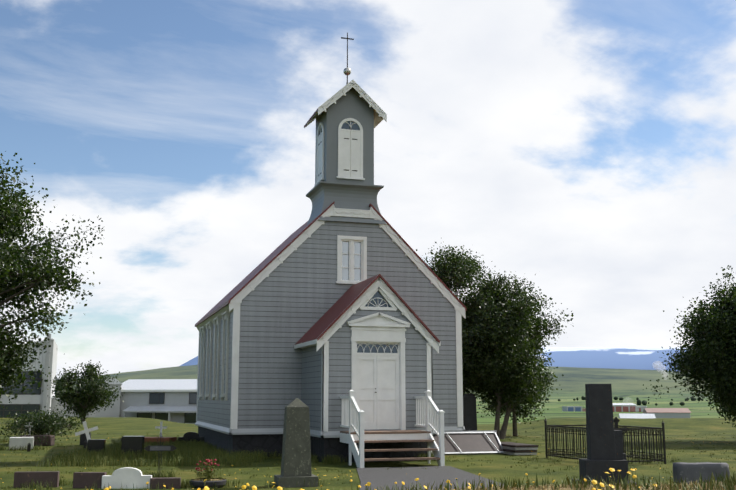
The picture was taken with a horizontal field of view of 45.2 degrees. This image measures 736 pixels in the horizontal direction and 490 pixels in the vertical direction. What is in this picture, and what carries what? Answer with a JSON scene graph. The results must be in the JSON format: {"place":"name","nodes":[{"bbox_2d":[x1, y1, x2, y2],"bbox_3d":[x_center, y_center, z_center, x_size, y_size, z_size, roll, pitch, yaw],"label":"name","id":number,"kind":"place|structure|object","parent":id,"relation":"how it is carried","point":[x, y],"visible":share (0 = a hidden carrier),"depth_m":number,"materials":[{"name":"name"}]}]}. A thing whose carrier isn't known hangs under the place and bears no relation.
{"place":"outdoors","nodes":[
{"label":"outdoors","id":0,"kind":"place"},
{"bbox_2d":[0,365,735,489],"bbox_3d":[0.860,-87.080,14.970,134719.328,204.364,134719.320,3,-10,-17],"label":"terrain","id":1,"kind":"structure","parent":0,"point":[628,384],"depth_m":38.01,"materials":[{"name":"green plant"}]},
{"bbox_2d":[9,437,33,449],"bbox_3d":[-11.730,6.719,29.895,0.760,0.420,0.400,4,-10,-22],"label":"stone","id":2,"kind":"object","parent":1,"relation":"on","point":[17,442],"visible":0.79,"depth_m":29.71,"materials":[{"name":"white stone"}]},
{"bbox_2d":[25,422,32,434],"bbox_3d":[-12.520,6.830,32.693,0.380,0.550,0.044,0,-10,-2],"label":"white cross","id":3,"kind":"object","parent":1,"relation":"on","point":[29,425],"visible":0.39,"depth_m":32.69,"materials":[{"name":"paint"}]},
{"bbox_2d":[13,471,59,487],"bbox_3d":[-6.575,4.667,17.523,0.840,0.330,0.140,1,-10,-6],"label":"stone","id":4,"kind":"object","parent":1,"relation":"on","point":[39,476],"visible":0.67,"depth_m":17.46,"materials":[{"name":"brown stone"}]},
{"bbox_2d":[20,435,54,445],"bbox_3d":[-12.113,7.162,32.345,1.118,0.405,0.624,1,-10,-7],"label":"stone","id":5,"kind":"object","parent":1,"relation":"on","point":[50,441],"visible":0.52,"depth_m":32.08,"materials":[{"name":"stone"}]},
{"bbox_2d":[0,405,82,446],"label":"bush","id":6,"kind":"object","parent":1,"relation":"on","point":[47,424],"visible":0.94,"depth_m":32.84,"materials":[{"name":"green plant"}]},
{"bbox_2d":[0,153,102,408],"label":"tree","id":7,"kind":"object","parent":1,"relation":"on","point":[32,278],"visible":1,"depth_m":25.11,"materials":[{"name":"green plant"}]},
{"bbox_2d":[0,334,121,417],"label":"building","id":8,"kind":"structure","parent":1,"relation":"on","point":[40,397],"depth_m":77.97,"materials":[{"name":"concrete"}]},
{"bbox_2d":[27,438,121,451],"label":"grave lanterns","id":9,"kind":"object","parent":1,"relation":"on","point":[29,446],"visible":0.46,"depth_m":28.90,"materials":[{"name":"metal"}]},
{"bbox_2d":[44,360,124,422],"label":"tree","id":10,"kind":"object","parent":1,"relation":"on","point":[83,400],"visible":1,"depth_m":59.87,"materials":[{"name":"green plant"}]},
{"bbox_2d":[80,433,90,444],"bbox_3d":[-10.527,7.220,32.894,0.340,0.450,0.240,0,-10,-2],"label":"stone","id":11,"kind":"object","parent":1,"relation":"on","point":[83,438],"visible":0.5,"depth_m":32.78,"materials":[{"name":"black stone"}]},
{"bbox_2d":[75,421,97,441],"bbox_3d":[-8.756,6.037,27.651,0.700,1.050,0.044,-15,-7,-12],"label":"white cross","id":12,"kind":"object","parent":1,"relation":"on","point":[86,430],"visible":0.82,"depth_m":27.66,"materials":[{"name":"paint"}]},
{"bbox_2d":[73,472,106,487],"bbox_3d":[-5.469,4.639,17.361,0.620,0.330,0.140,0,-10,1],"label":"stone","id":13,"kind":"object","parent":1,"relation":"on","point":[84,479],"visible":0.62,"depth_m":17.30,"materials":[{"name":"brown stone"}]},
{"bbox_2d":[87,439,105,453],"bbox_3d":[-8.170,6.106,26.564,0.480,0.500,0.320,1,-10,-8],"label":"stone","id":14,"kind":"object","parent":1,"relation":"on","point":[96,444],"visible":0.56,"depth_m":26.43,"materials":[{"name":"black stone"}]},
{"bbox_2d":[101,467,151,488],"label":"stone","id":15,"kind":"object","parent":1,"relation":"on","point":[128,477],"visible":0.98,"depth_m":17.24,"materials":[{"name":"white stone"}]},
{"bbox_2d":[121,436,144,455],"bbox_3d":[-6.954,5.968,26.119,0.600,0.620,0.400,1,-10,-5],"label":"stone","id":16,"kind":"object","parent":1,"relation":"on","point":[133,443],"visible":0.62,"depth_m":25.94,"materials":[{"name":"black stone"}]},
{"bbox_2d":[35,439,270,466],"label":"unmown grass","id":17,"kind":"structure","parent":1,"relation":"on","point":[193,453],"depth_m":24.55,"materials":[{"name":"green plant"}]},
{"bbox_2d":[119,379,196,423],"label":"house","id":18,"kind":"structure","parent":1,"relation":"on","point":[173,400],"depth_m":102.05,"materials":[{"name":"paint"}]},
{"bbox_2d":[144,433,176,477],"bbox_3d":[-4.527,4.589,19.225,0.720,1.002,0.018,1,-10,-5],"label":"cross grave marker","id":19,"kind":"object","parent":1,"relation":"on","point":[160,447],"visible":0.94,"depth_m":19.24,"materials":[{"name":"grey metal"}]},
{"bbox_2d":[144,437,176,443],"bbox_3d":[-7.797,7.129,31.983,1.500,0.320,0.900,-1,-10,6],"label":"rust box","id":20,"kind":"object","parent":1,"relation":"on","point":[167,439],"visible":0.29,"depth_m":31.56,"materials":[{"name":"brown metal"}]},
{"bbox_2d":[155,422,166,436],"bbox_3d":[-8.193,7.399,34.970,0.450,0.800,0.044,0,-10,-2],"label":"white cross","id":21,"kind":"object","parent":1,"relation":"on","point":[161,427],"visible":0.82,"depth_m":34.97,"materials":[{"name":"paint"}]},
{"bbox_2d":[150,477,180,488],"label":"stone","id":22,"kind":"object","parent":1,"relation":"on","point":[169,482],"visible":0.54,"depth_m":17.22,"materials":[{"name":"brown stone"}]},
{"bbox_2d":[178,432,203,441],"bbox_3d":[-6.513,7.132,32.532,0.950,0.500,0.140,0,-10,2],"label":"stone","id":23,"kind":"object","parent":1,"relation":"on","point":[188,436],"visible":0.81,"depth_m":32.47,"materials":[{"name":"black stone"}]},
{"bbox_2d":[189,459,225,488],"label":"flower bowl","id":24,"kind":"object","parent":1,"relation":"on","point":[219,481],"visible":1,"depth_m":17.45,"materials":[{"name":"stone"}]},
{"bbox_2d":[274,398,317,487],"bbox_3d":[-1.451,4.008,17.905,0.800,1.800,0.600,2,-10,-14],"label":"obelisk","id":25,"kind":"object","parent":1,"relation":"on","point":[296,460],"visible":0.92,"depth_m":17.72,"materials":[{"name":"stone"}]},
{"bbox_2d":[204,442,435,463],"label":"grass tufts","id":26,"kind":"object","parent":1,"relation":"on","point":[330,460],"visible":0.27,"depth_m":24.20,"materials":[{"name":"green plant"}]},
{"bbox_2d":[195,33,466,467],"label":"church","id":27,"kind":"structure","parent":1,"relation":"on","point":[340,312],"depth_m":26.96,"materials":[{"name":"grey wood"}]},
{"bbox_2d":[0,431,735,489],"bbox_3d":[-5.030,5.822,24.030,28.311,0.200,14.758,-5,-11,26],"label":"grass tufts","id":28,"kind":"object","parent":1,"relation":"on","point":[185,484],"visible":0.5,"depth_m":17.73,"materials":[{"name":"green plant"}]},
{"bbox_2d":[416,241,506,405],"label":"tree","id":29,"kind":"object","parent":1,"relation":"on","point":[454,270],"visible":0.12,"depth_m":40.78,"materials":[{"name":"green plant"}]},
{"bbox_2d":[463,394,476,430],"bbox_3d":[4.367,7.367,38.024,0.840,1.900,0.600,0,-10,-2],"label":"monument","id":30,"kind":"object","parent":1,"relation":"on","point":[469,414],"visible":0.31,"depth_m":37.86,"materials":[{"name":"stone"}]},
{"bbox_2d":[431,430,537,454],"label":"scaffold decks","id":31,"kind":"object","parent":1,"relation":"on","point":[472,442],"visible":0.9,"depth_m":27.59,"materials":[{"name":"metal"}]},
{"bbox_2d":[455,266,573,438],"bbox_3d":[5.913,4.671,38.486,6.272,7.397,5.834,3,-10,-17],"label":"tree","id":32,"kind":"object","parent":1,"relation":"on","point":[495,362],"visible":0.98,"depth_m":37.61,"materials":[{"name":"green plant"}]},
{"bbox_2d":[474,319,561,435],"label":"tree","id":33,"kind":"object","parent":1,"relation":"on","point":[525,412],"visible":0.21,"depth_m":40.27,"materials":[{"name":"green plant"}]},
{"bbox_2d":[483,396,715,409],"bbox_3d":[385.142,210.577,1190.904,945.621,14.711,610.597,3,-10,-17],"label":"valley trees","id":34,"kind":"object","parent":1,"relation":"on","point":[643,402],"visible":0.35,"depth_m":1396.72,"materials":[{"name":"green plant"}]},
{"bbox_2d":[579,384,628,481],"bbox_3d":[4.592,3.673,17.347,0.820,1.870,0.560,0,-10,1],"label":"monument","id":35,"kind":"object","parent":1,"relation":"on","point":[604,446],"visible":0.81,"depth_m":17.18,"materials":[{"name":"stone"}]},
{"bbox_2d":[572,479,635,485],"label":"monument plinth","id":36,"kind":"structure","parent":1,"relation":"on","point":[602,482],"depth_m":16.81,"materials":[{"name":"black stone"}]},
{"bbox_2d":[544,417,665,463],"bbox_3d":[6.636,5.458,24.836,2.098,1.190,3.080,3,-10,-17],"label":"iron fence","id":37,"kind":"object","parent":1,"relation":"on","point":[624,429],"visible":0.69,"depth_m":24.46,"materials":[{"name":"black metal"}]},
{"bbox_2d":[643,265,735,426],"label":"tree","id":38,"kind":"object","parent":1,"relation":"on","point":[710,353],"visible":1,"depth_m":34.66,"materials":[{"name":"green plant"}]},
{"bbox_2d":[673,462,729,484],"bbox_3d":[6.445,4.498,17.063,1.026,0.572,0.263,0,-10,2],"label":"gravestone","id":39,"kind":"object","parent":1,"relation":"on","point":[688,471],"depth_m":16.97,"materials":[{"name":"grey stone"}]},
{"bbox_2d":[0,0,735,413],"label":"sky","id":40,"kind":"structure","parent":0,"point":[587,148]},
{"bbox_2d":[180,347,685,370],"bbox_3d":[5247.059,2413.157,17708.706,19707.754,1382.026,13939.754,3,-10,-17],"label":"mountains","id":41,"kind":"structure","parent":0,"point":[643,358],"depth_m":19559.52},
{"bbox_2d":[357,466,510,489],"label":"path","id":42,"kind":"structure","parent":0,"point":[383,477],"depth_m":19.49,"materials":[{"name":"grey concrete"}]},
{"bbox_2d":[420,480,735,489],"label":"dry grass","id":43,"kind":"structure","parent":0,"point":[569,487],"depth_m":6.14,"materials":[{"name":"plant"}]},
{"bbox_2d":[511,486,735,489],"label":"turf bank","id":44,"kind":"structure","parent":0,"point":[614,488],"depth_m":6.15,"materials":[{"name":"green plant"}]},
{"bbox_2d":[91,468,656,489],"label":"yellow flowers","id":45,"kind":"object","parent":44,"relation":"on","point":[368,484],"visible":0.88,"depth_m":6.13,"materials":[{"name":"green plant"}]},
{"bbox_2d":[71,471,735,489],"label":"green bank grass","id":46,"kind":"structure","parent":44,"relation":"on","point":[730,484],"depth_m":6.11,"materials":[{"name":"green plant"}]},
{"bbox_2d":[562,403,690,417],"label":"distant buildings","id":47,"kind":"structure","parent":0,"point":[663,412],"depth_m":521.07,"materials":[{"name":"concrete"}]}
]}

